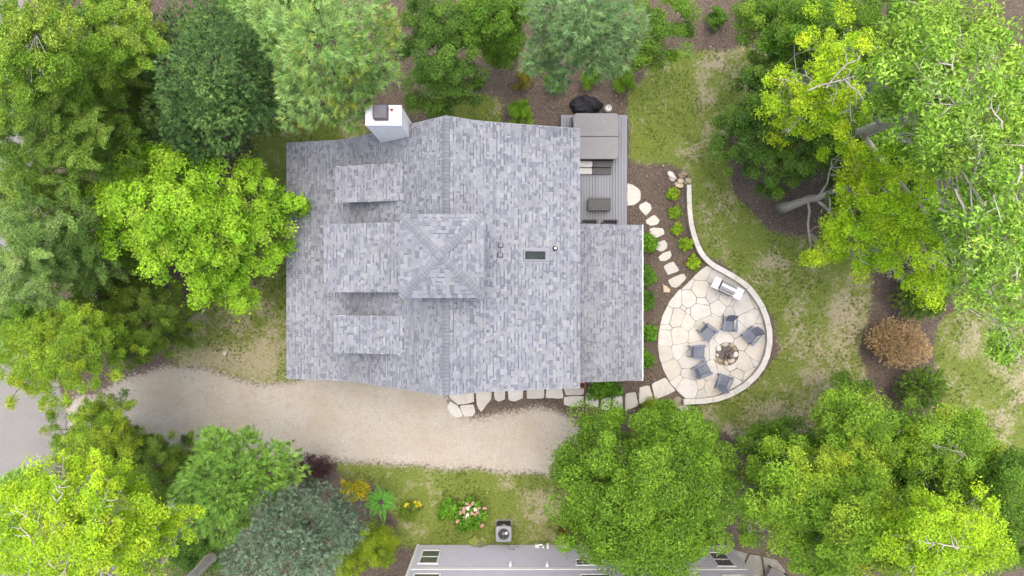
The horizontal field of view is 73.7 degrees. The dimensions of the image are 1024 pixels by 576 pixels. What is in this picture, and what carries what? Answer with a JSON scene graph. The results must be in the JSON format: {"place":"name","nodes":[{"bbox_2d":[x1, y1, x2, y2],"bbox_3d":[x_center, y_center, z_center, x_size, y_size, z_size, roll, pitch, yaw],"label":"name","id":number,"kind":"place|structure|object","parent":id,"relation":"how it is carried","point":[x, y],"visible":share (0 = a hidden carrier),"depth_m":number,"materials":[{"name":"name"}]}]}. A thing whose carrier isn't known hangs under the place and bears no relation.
{"place":"outdoors","nodes":[
{"label":"outdoors","id":0,"kind":"place"},
{"bbox_2d":[0,0,66,575],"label":"road","id":1,"kind":"structure","parent":0,"point":[21,424],"depth_m":34.00,"materials":[{"name":"grey asphalt"}]},
{"bbox_2d":[64,364,592,478],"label":"driveway","id":2,"kind":"structure","parent":0,"point":[423,423],"depth_m":34.00,"materials":[{"name":"beige gravel"}]},
{"bbox_2d":[22,0,1023,575],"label":"ground","id":3,"kind":"structure","parent":0,"point":[546,106],"depth_m":34.00,"materials":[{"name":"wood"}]},
{"bbox_2d":[0,464,67,526],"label":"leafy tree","id":4,"kind":"object","parent":3,"relation":"on","point":[8,476],"visible":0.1,"depth_m":28.60,"materials":[{"name":"green plant"}]},
{"bbox_2d":[0,156,94,222],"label":"leafy tree","id":5,"kind":"object","parent":3,"relation":"on","point":[47,190],"visible":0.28,"depth_m":26.42,"materials":[{"name":"green plant"}]},
{"bbox_2d":[0,179,97,322],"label":"willow tree","id":6,"kind":"object","parent":3,"relation":"on","point":[30,259],"visible":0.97,"depth_m":24.78,"materials":[{"name":"green plant"}]},
{"bbox_2d":[0,0,108,128],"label":"birch tree","id":7,"kind":"object","parent":3,"relation":"on","point":[56,63],"visible":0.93,"depth_m":21.30,"materials":[{"name":"green plant"}]},
{"bbox_2d":[0,50,145,209],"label":"ash tree","id":8,"kind":"object","parent":3,"relation":"on","point":[64,140],"visible":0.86,"depth_m":23.49,"materials":[{"name":"green plant"}]},
{"bbox_2d":[0,294,147,411],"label":"larch tree","id":9,"kind":"object","parent":3,"relation":"on","point":[67,356],"visible":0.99,"depth_m":24.76,"materials":[{"name":"green plant"}]},
{"bbox_2d":[27,180,129,298],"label":"willow tree","id":10,"kind":"object","parent":3,"relation":"on","point":[92,272],"visible":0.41,"depth_m":26.52,"materials":[{"name":"green plant"}]},
{"bbox_2d":[20,0,164,173],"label":"leafy tree","id":11,"kind":"object","parent":3,"relation":"on","point":[80,12],"visible":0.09,"depth_m":28.50,"materials":[{"name":"green plant"}]},
{"bbox_2d":[45,217,162,359],"bbox_3d":[-18.340,-0.359,31.074,5.484,6.066,6.706,-38,90,0],"label":"leafy tree","id":12,"kind":"object","parent":3,"relation":"on","point":[127,265],"visible":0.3,"depth_m":28.86,"materials":[{"name":"green plant"}]},
{"bbox_2d":[54,423,167,487],"bbox_3d":[-18.576,7.799,32.332,5.860,3.458,3.470,-14,90,0],"label":"leafy bush","id":13,"kind":"object","parent":3,"relation":"on","point":[137,426],"visible":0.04,"depth_m":31.69,"materials":[{"name":"green plant"}]},
{"bbox_2d":[64,62,166,173],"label":"ash tree","id":14,"kind":"object","parent":3,"relation":"on","point":[129,118],"visible":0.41,"depth_m":26.74,"materials":[{"name":"green plant"}]},
{"bbox_2d":[0,445,235,575],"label":"locust tree","id":15,"kind":"object","parent":3,"relation":"on","point":[88,550],"visible":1,"depth_m":19.27,"materials":[{"name":"green plant"}]},
{"bbox_2d":[64,0,174,90],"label":"birch tree","id":16,"kind":"object","parent":3,"relation":"on","point":[124,38],"visible":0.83,"depth_m":24.77,"materials":[{"name":"green plant"}]},
{"bbox_2d":[88,271,204,373],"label":"cedar tree","id":17,"kind":"object","parent":3,"relation":"on","point":[151,328],"visible":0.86,"depth_m":29.03,"materials":[{"name":"green plant"}]},
{"bbox_2d":[101,429,206,511],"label":"cedar tree","id":18,"kind":"object","parent":3,"relation":"on","point":[167,463],"visible":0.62,"depth_m":28.63,"materials":[{"name":"green plant"}]},
{"bbox_2d":[65,138,311,321],"bbox_3d":[-13.828,-3.274,29.133,9.998,9.913,7.183,28,90,0],"label":"maple tree","id":19,"kind":"object","parent":3,"relation":"on","point":[176,212],"visible":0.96,"depth_m":26.74,"materials":[{"name":"green plant"}]},
{"bbox_2d":[160,525,229,575],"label":"leafy bush","id":20,"kind":"object","parent":3,"relation":"on","point":[185,561],"visible":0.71,"depth_m":32.02,"materials":[{"name":"green plant"}]},
{"bbox_2d":[156,450,272,537],"bbox_3d":[-13.825,9.549,31.800,4.360,4.598,5.554,43,90,0],"label":"leafy bush","id":21,"kind":"object","parent":3,"relation":"on","point":[165,500],"visible":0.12,"depth_m":31.01,"materials":[{"name":"green plant"}]},
{"bbox_2d":[131,0,298,167],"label":"fir tree","id":22,"kind":"object","parent":3,"relation":"on","point":[191,106],"visible":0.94,"depth_m":25.45,"materials":[{"name":"green plant"}]},
{"bbox_2d":[165,423,311,550],"bbox_3d":[-10.821,7.703,29.458,4.946,9.257,4.735,0,90,0],"label":"leafy tree","id":23,"kind":"object","parent":3,"relation":"on","point":[218,454],"visible":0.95,"depth_m":26.24,"materials":[{"name":"green plant"}]},
{"bbox_2d":[209,0,336,59],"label":"leafy tree","id":24,"kind":"object","parent":3,"relation":"on","point":[287,4],"visible":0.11,"depth_m":28.32,"materials":[{"name":"green plant"}]},
{"bbox_2d":[217,483,362,575],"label":"spruce tree","id":25,"kind":"object","parent":3,"relation":"on","point":[301,564],"visible":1,"depth_m":24.56,"materials":[{"name":"green plant"}]},
{"bbox_2d":[298,451,336,488],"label":"barberry shrub","id":26,"kind":"object","parent":3,"relation":"on","point":[315,472],"visible":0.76,"depth_m":33.00,"materials":[{"name":"purple plant"}]},
{"bbox_2d":[226,0,408,134],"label":"pine tree","id":27,"kind":"object","parent":3,"relation":"on","point":[294,61],"visible":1,"depth_m":22.85,"materials":[{"name":"green plant"}]},
{"bbox_2d":[294,475,369,541],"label":"spruce tree","id":28,"kind":"object","parent":3,"relation":"on","point":[319,487],"visible":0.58,"depth_m":29.10,"materials":[{"name":"green plant"}]},
{"bbox_2d":[323,540,370,575],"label":"shrub","id":29,"kind":"object","parent":3,"relation":"on","point":[351,568],"visible":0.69,"depth_m":32.00,"materials":[{"name":"green plant"}]},
{"bbox_2d":[337,478,370,501],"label":"golden shrub","id":30,"kind":"object","parent":3,"relation":"on","point":[360,489],"visible":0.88,"depth_m":32.84,"materials":[{"name":"yellow plant"}]},
{"bbox_2d":[352,518,401,570],"bbox_3d":[-6.434,12.196,32.496,2.512,3.033,2.475,25,90,0],"label":"shrub","id":31,"kind":"object","parent":3,"relation":"on","point":[382,540],"visible":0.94,"depth_m":32.14,"materials":[{"name":"green plant"}]},
{"bbox_2d":[384,0,491,119],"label":"leafy tree","id":32,"kind":"object","parent":3,"relation":"on","point":[433,75],"visible":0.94,"depth_m":27.32,"materials":[{"name":"green plant"}]},
{"bbox_2d":[286,104,643,395],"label":"house","id":33,"kind":"structure","parent":3,"relation":"on","point":[445,255],"depth_m":27.14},
{"bbox_2d":[442,0,532,55],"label":"leafy tree","id":34,"kind":"object","parent":3,"relation":"on","point":[498,28],"visible":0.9,"depth_m":26.39,"materials":[{"name":"green plant"}]},
{"bbox_2d":[480,37,523,74],"bbox_3d":[-0.580,-11.096,31.983,2.297,4.154,1.952,29,90,0],"label":"leafy bush","id":35,"kind":"object","parent":3,"relation":"on","point":[503,60],"visible":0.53,"depth_m":31.35,"materials":[{"name":"green plant"}]},
{"bbox_2d":[506,98,533,124],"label":"shrub","id":36,"kind":"object","parent":3,"relation":"on","point":[520,110],"visible":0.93,"depth_m":32.95,"materials":[{"name":"green plant"}]},
{"bbox_2d":[513,71,533,90],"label":"shrub","id":37,"kind":"object","parent":3,"relation":"on","point":[523,79],"visible":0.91,"depth_m":33.30,"materials":[{"name":"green plant"}]},
{"bbox_2d":[405,542,755,575],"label":"neighbour house","id":38,"kind":"structure","parent":3,"relation":"on","point":[536,559],"depth_m":31.70,"materials":[{"name":"grey"}]},
{"bbox_2d":[417,549,441,563],"bbox_3d":[-3.900,12.765,32.440,0.960,1.680,0.060,0,90,0],"label":"window","id":39,"kind":"structure","parent":38,"relation":"in","point":[427,556],"depth_m":32.42,"materials":[{"name":"glass"}]},
{"bbox_2d":[708,552,736,566],"bbox_3d":[9.850,12.765,32.140,0.900,1.720,0.060,0,90,0],"label":"window","id":40,"kind":"structure","parent":38,"relation":"in","point":[727,561],"depth_m":31.99,"materials":[{"name":"glass"}]},
{"bbox_2d":[515,0,651,98],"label":"pine tree","id":41,"kind":"object","parent":3,"relation":"on","point":[556,25],"visible":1,"depth_m":23.84,"materials":[{"name":"green plant"}]},
{"bbox_2d":[569,95,603,113],"bbox_3d":[3.689,-9.016,33.623,1.693,0.754,1.027,0,90,0],"label":"covered heap","id":42,"kind":"object","parent":3,"relation":"on","point":[583,104],"visible":0.89,"depth_m":33.48,"materials":[{"name":"black plastic"}]},
{"bbox_2d":[580,65,603,91],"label":"shrub","id":43,"kind":"object","parent":3,"relation":"on","point":[587,84],"visible":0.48,"depth_m":33.16,"materials":[{"name":"green plant"}]},
{"bbox_2d":[561,115,626,224],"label":"deck","id":44,"kind":"structure","parent":3,"relation":"on","point":[613,185],"depth_m":33.60,"materials":[{"name":"grey wood"}]},
{"bbox_2d":[580,161,591,173],"bbox_3d":[3.492,-5.883,33.420,0.852,0.360,0.613,0,90,0],"label":"spa step","id":45,"kind":"object","parent":44,"relation":"on","point":[585,167],"visible":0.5,"depth_m":33.41,"materials":[{"name":"plastic"}]},
{"bbox_2d":[570,113,618,160],"bbox_3d":[3.997,-7.277,33.150,2.305,0.900,2.202,0,90,0],"label":"hot tub","id":46,"kind":"object","parent":44,"relation":"on","point":[599,139],"visible":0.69,"depth_m":32.70,"materials":[{"name":"plastic"}]},
{"bbox_2d":[588,197,610,210],"bbox_3d":[4.253,-4.071,33.343,1.085,0.495,0.630,0,90,0],"label":"storage box","id":47,"kind":"object","parent":44,"relation":"on","point":[599,204],"visible":1,"depth_m":33.10,"materials":[{"name":"plastic"}]},
{"bbox_2d":[593,161,611,173],"bbox_3d":[4.410,-5.883,33.416,0.913,0.368,0.606,0,90,0],"label":"spa step","id":48,"kind":"object","parent":44,"relation":"on","point":[601,167],"visible":1,"depth_m":33.41,"materials":[{"name":"plastic"}]},
{"bbox_2d":[586,381,623,402],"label":"bush","id":49,"kind":"object","parent":3,"relation":"on","point":[611,389],"visible":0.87,"depth_m":33.19,"materials":[{"name":"green plant"}]},
{"bbox_2d":[612,64,635,94],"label":"shrub","id":50,"kind":"object","parent":3,"relation":"on","point":[625,80],"visible":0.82,"depth_m":33.31,"materials":[{"name":"green plant"}]},
{"bbox_2d":[539,391,751,575],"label":"linden tree","id":51,"kind":"object","parent":3,"relation":"on","point":[648,491],"visible":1,"depth_m":24.82,"materials":[{"name":"green plant"}]},
{"bbox_2d":[643,289,654,310],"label":"bush","id":52,"kind":"object","parent":3,"relation":"on","point":[648,299],"visible":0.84,"depth_m":33.44,"materials":[{"name":"green plant"}]},
{"bbox_2d":[643,348,656,368],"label":"bush","id":53,"kind":"object","parent":3,"relation":"on","point":[648,359],"visible":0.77,"depth_m":33.40,"materials":[{"name":"green plant"}]},
{"bbox_2d":[643,263,657,287],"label":"bush","id":54,"kind":"object","parent":3,"relation":"on","point":[648,273],"visible":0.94,"depth_m":33.48,"materials":[{"name":"green plant"}]},
{"bbox_2d":[643,323,658,343],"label":"bush","id":55,"kind":"object","parent":3,"relation":"on","point":[649,332],"visible":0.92,"depth_m":33.45,"materials":[{"name":"green plant"}]},
{"bbox_2d":[643,231,660,252],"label":"bush","id":56,"kind":"object","parent":3,"relation":"on","point":[650,242],"visible":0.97,"depth_m":33.49,"materials":[{"name":"green plant"}]},
{"bbox_2d":[627,183,685,287],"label":"stepping stone path","id":57,"kind":"structure","parent":3,"relation":"on","point":[634,196],"depth_m":33.94,"materials":[{"name":"beige stone"}]},
{"bbox_2d":[619,0,704,75],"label":"leafy tree","id":58,"kind":"object","parent":3,"relation":"on","point":[659,25],"visible":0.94,"depth_m":29.44,"materials":[{"name":"green plant"}]},
{"bbox_2d":[666,186,680,200],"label":"perennial","id":59,"kind":"object","parent":3,"relation":"on","point":[672,194],"visible":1,"depth_m":33.71,"materials":[{"name":"green plant"}]},
{"bbox_2d":[668,205,682,218],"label":"perennial","id":60,"kind":"object","parent":3,"relation":"on","point":[675,212],"visible":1,"depth_m":33.70,"materials":[{"name":"green plant"}]},
{"bbox_2d":[677,237,693,251],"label":"perennial","id":61,"kind":"object","parent":3,"relation":"on","point":[686,243],"visible":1,"depth_m":33.71,"materials":[{"name":"green plant"}]},
{"bbox_2d":[684,253,701,271],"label":"perennial","id":62,"kind":"object","parent":3,"relation":"on","point":[692,264],"visible":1,"depth_m":33.68,"materials":[{"name":"green plant"}]},
{"bbox_2d":[705,4,729,31],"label":"shrub","id":63,"kind":"object","parent":3,"relation":"on","point":[719,14],"visible":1,"depth_m":33.22,"materials":[{"name":"green plant"}]},
{"bbox_2d":[734,550,784,575],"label":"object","id":64,"kind":"structure","parent":3,"relation":"on","point":[753,562],"depth_m":33.94,"materials":[{"name":"beige stone"}]},
{"bbox_2d":[733,411,829,494],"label":"leafy tree","id":65,"kind":"object","parent":3,"relation":"on","point":[759,432],"visible":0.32,"depth_m":29.61,"materials":[{"name":"green plant"}]},
{"bbox_2d":[703,37,872,204],"bbox_3d":[12.049,-6.952,30.395,6.694,7.382,6.135,24,90,0],"label":"leafy tree","id":66,"kind":"object","parent":3,"relation":"on","point":[742,125],"visible":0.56,"depth_m":28.37,"materials":[{"name":"green plant"}]},
{"bbox_2d":[730,0,854,70],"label":"leafy tree","id":67,"kind":"object","parent":3,"relation":"on","point":[770,29],"visible":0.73,"depth_m":27.10,"materials":[{"name":"green plant"}]},
{"bbox_2d":[727,429,867,575],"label":"ash tree","id":68,"kind":"object","parent":3,"relation":"on","point":[802,475],"visible":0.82,"depth_m":25.18,"materials":[{"name":"green plant"}]},
{"bbox_2d":[751,0,887,149],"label":"yellow tree","id":69,"kind":"object","parent":3,"relation":"on","point":[838,101],"visible":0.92,"depth_m":25.21,"materials":[{"name":"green plant"}]},
{"bbox_2d":[793,27,885,105],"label":"leafy tree","id":70,"kind":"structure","parent":3,"relation":"on","point":[868,90],"depth_m":31.50,"materials":[{"name":"green plant"}]},
{"bbox_2d":[805,457,931,575],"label":"ash tree","id":71,"kind":"object","parent":3,"relation":"on","point":[849,520],"visible":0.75,"depth_m":22.86,"materials":[{"name":"green plant"}]},
{"bbox_2d":[774,131,976,312],"bbox_3d":[14.383,-2.612,28.721,5.785,10.679,7.169,0,90,0],"label":"yellow tree","id":72,"kind":"object","parent":3,"relation":"on","point":[875,178],"visible":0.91,"depth_m":25.41,"materials":[{"name":"green plant"}]},
{"bbox_2d":[830,0,957,79],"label":"leafy tree","id":73,"kind":"object","parent":3,"relation":"on","point":[869,15],"visible":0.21,"depth_m":27.40,"materials":[{"name":"green plant"}]},
{"bbox_2d":[863,315,932,370],"bbox_3d":[18.663,2.663,32.939,3.167,2.165,2.728,0,90,0],"label":"dead shrub","id":74,"kind":"object","parent":3,"relation":"on","point":[911,349],"visible":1,"depth_m":32.66,"materials":[{"name":"brown plant"}]},
{"bbox_2d":[778,408,1020,575],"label":"leafy tree","id":75,"kind":"object","parent":3,"relation":"on","point":[896,475],"visible":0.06,"depth_m":28.91,"materials":[{"name":"green plant"}]},
{"bbox_2d":[782,0,1023,371],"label":"cottonwood tree","id":76,"kind":"object","parent":3,"relation":"on","point":[939,107],"visible":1,"depth_m":18.32,"materials":[{"name":"green plant"}]},
{"bbox_2d":[821,76,1017,261],"bbox_3d":[17.607,-5.145,30.506,9.202,7.231,8.477,0,90,0],"label":"leafy tree","id":77,"kind":"object","parent":3,"relation":"on","point":[876,139],"visible":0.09,"depth_m":28.46,"materials":[{"name":"green plant"}]},
{"bbox_2d":[887,268,953,321],"bbox_3d":[19.574,0.373,32.873,2.729,2.290,2.845,29,90,0],"label":"juniper shrub","id":78,"kind":"object","parent":3,"relation":"on","point":[922,312],"visible":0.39,"depth_m":32.59,"materials":[{"name":"green plant"}]},
{"bbox_2d":[892,362,951,414],"bbox_3d":[19.880,4.863,33.019,2.789,2.003,2.577,-21,90,0],"label":"juniper shrub","id":79,"kind":"object","parent":3,"relation":"on","point":[935,392],"visible":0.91,"depth_m":32.76,"materials":[{"name":"green plant"}]},
{"bbox_2d":[865,474,1020,575],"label":"ash tree","id":80,"kind":"object","parent":3,"relation":"on","point":[924,530],"visible":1,"depth_m":20.78,"materials":[{"name":"green plant"}]},
{"bbox_2d":[899,396,1007,512],"bbox_3d":[17.683,6.788,29.391,4.636,9.458,6.038,-33,90,0],"label":"ash tree","id":81,"kind":"object","parent":3,"relation":"on","point":[970,458],"visible":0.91,"depth_m":26.10,"materials":[{"name":"green plant"}]},
{"bbox_2d":[937,186,1023,301],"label":"leafy tree","id":82,"kind":"object","parent":3,"relation":"on","point":[1019,272],"visible":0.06,"depth_m":28.44,"materials":[{"name":"green plant"}]},
{"bbox_2d":[939,440,1023,575],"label":"ash tree","id":83,"kind":"object","parent":3,"relation":"on","point":[1006,481],"visible":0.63,"depth_m":24.82,"materials":[{"name":"green plant"}]},
{"bbox_2d":[448,378,674,416],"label":"flagstone path","id":84,"kind":"structure","parent":0,"point":[662,387],"depth_m":33.94,"materials":[{"name":"beige stone"}]},
{"bbox_2d":[103,1,1020,575],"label":"fallen leaves","id":85,"kind":"object","parent":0,"point":[571,393],"depth_m":33.95,"materials":[{"name":"brown plant"}]},
{"bbox_2d":[171,44,1023,549],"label":"lawn","id":86,"kind":"structure","parent":0,"point":[533,524],"depth_m":34.00,"materials":[{"name":"green plant"}]},
{"bbox_2d":[364,485,396,521],"bbox_3d":[-6.200,10.260,33.115,1.502,1.772,1.593,25,90,0],"label":"sumac","id":87,"kind":"object","parent":86,"relation":"on","point":[374,500],"visible":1,"depth_m":32.30,"materials":[{"name":"green plant"}]},
{"bbox_2d":[397,500,421,524],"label":"flower clump","id":88,"kind":"object","parent":86,"relation":"on","point":[411,515],"visible":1,"depth_m":33.69,"materials":[{"name":"green plant"}]},
{"bbox_2d":[437,496,459,521],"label":"weed clump","id":89,"kind":"object","parent":86,"relation":"on","point":[449,509],"visible":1,"depth_m":33.46,"materials":[{"name":"green plant"}]},
{"bbox_2d":[452,493,487,536],"bbox_3d":[-2.051,11.136,33.417,1.579,1.208,2.005,24,90,0],"label":"hydrangea","id":90,"kind":"object","parent":86,"relation":"on","point":[476,514],"visible":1,"depth_m":33.07,"materials":[{"name":"green plant"}]},
{"bbox_2d":[468,536,489,546],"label":"shrub","id":91,"kind":"object","parent":86,"relation":"on","point":[475,541],"visible":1,"depth_m":33.68,"materials":[{"name":"green plant"}]},
{"bbox_2d":[495,519,511,541],"bbox_3d":[-0.406,11.942,33.570,0.840,0.860,0.864,0,90,0],"label":"air conditioner","id":92,"kind":"object","parent":86,"relation":"on","point":[503,530],"visible":1,"depth_m":33.20,"materials":[{"name":"metal"}]},
{"bbox_2d":[830,367,878,398],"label":"leafy bush","id":93,"kind":"object","parent":86,"relation":"on","point":[842,377],"visible":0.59,"depth_m":31.41,"materials":[{"name":"green plant"}]},
{"bbox_2d":[805,376,929,483],"bbox_3d":[14.145,5.639,29.207,5.467,9.798,4.365,0,90,0],"label":"ash tree","id":94,"kind":"object","parent":86,"relation":"on","point":[856,423],"visible":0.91,"depth_m":25.90,"materials":[{"name":"green plant"}]},
{"bbox_2d":[658,266,764,398],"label":"patio","id":95,"kind":"structure","parent":0,"point":[697,300],"depth_m":33.93,"materials":[{"name":"stone"}]},
{"bbox_2d":[688,345,705,359],"bbox_3d":[9.070,3.138,33.471,0.852,0.916,0.765,2,90,0],"label":"garden chair","id":96,"kind":"object","parent":95,"relation":"on","point":[699,355],"visible":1,"depth_m":33.57,"materials":[{"name":"grey plastic"}]},
{"bbox_2d":[690,360,712,379],"bbox_3d":[9.309,4.049,33.471,0.852,0.916,0.765,-28,90,0],"label":"garden chair","id":97,"kind":"object","parent":95,"relation":"on","point":[699,374],"visible":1,"depth_m":33.50,"materials":[{"name":"grey plastic"}]},
{"bbox_2d":[696,322,718,341],"bbox_3d":[9.576,2.132,33.471,0.852,0.916,0.765,44,90,0],"label":"garden chair","id":98,"kind":"object","parent":95,"relation":"on","point":[705,328],"visible":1,"depth_m":33.57,"materials":[{"name":"grey plastic"}]},
{"bbox_2d":[714,373,733,393],"bbox_3d":[10.393,4.672,33.471,0.765,0.916,0.852,17,90,0],"label":"garden chair","id":99,"kind":"object","parent":95,"relation":"on","point":[723,389],"visible":1,"depth_m":33.43,"materials":[{"name":"grey plastic"}]},
{"bbox_2d":[681,185,772,404],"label":"retaining wall","id":100,"kind":"structure","parent":95,"relation":"on","point":[765,357],"depth_m":33.54,"materials":[{"name":"beige stone"}]},
{"bbox_2d":[715,342,738,365],"bbox_3d":[10.678,3.273,33.865,1.180,0.261,1.181,0,90,0],"label":"fire pit","id":101,"kind":"object","parent":95,"relation":"on","point":[726,353],"visible":1,"depth_m":33.83,"materials":[{"name":"stone"}]},
{"bbox_2d":[711,277,743,299],"bbox_3d":[10.428,0.041,33.383,1.540,1.105,0.595,26,90,0],"label":"barbecue grill","id":102,"kind":"object","parent":95,"relation":"on","point":[724,287],"visible":1,"depth_m":33.05,"materials":[{"name":"metal"}]},
{"bbox_2d":[721,315,738,332],"bbox_3d":[10.695,1.734,33.471,0.765,0.916,0.852,6,90,0],"label":"garden chair","id":103,"kind":"object","parent":95,"relation":"on","point":[732,319],"visible":1,"depth_m":33.41,"materials":[{"name":"grey plastic"}]},
{"bbox_2d":[740,326,764,345],"bbox_3d":[11.808,2.307,33.471,0.852,0.916,0.766,-42,90,0],"label":"garden chair","id":104,"kind":"object","parent":95,"relation":"on","point":[758,331],"visible":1,"depth_m":33.40,"materials":[{"name":"grey plastic"}]},
{"label":"terrain","id":105,"kind":"structure","parent":0,"visible":0},
{"bbox_2d":[0,287,56,351],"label":"pine tree","id":106,"kind":"object","parent":105,"relation":"on","point":[28,310],"visible":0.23,"depth_m":25.94,"materials":[{"name":"green plant"}]},
{"bbox_2d":[38,388,146,484],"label":"larch tree","id":107,"kind":"object","parent":105,"relation":"on","point":[105,430],"visible":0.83,"depth_m":28.09,"materials":[{"name":"green plant"}]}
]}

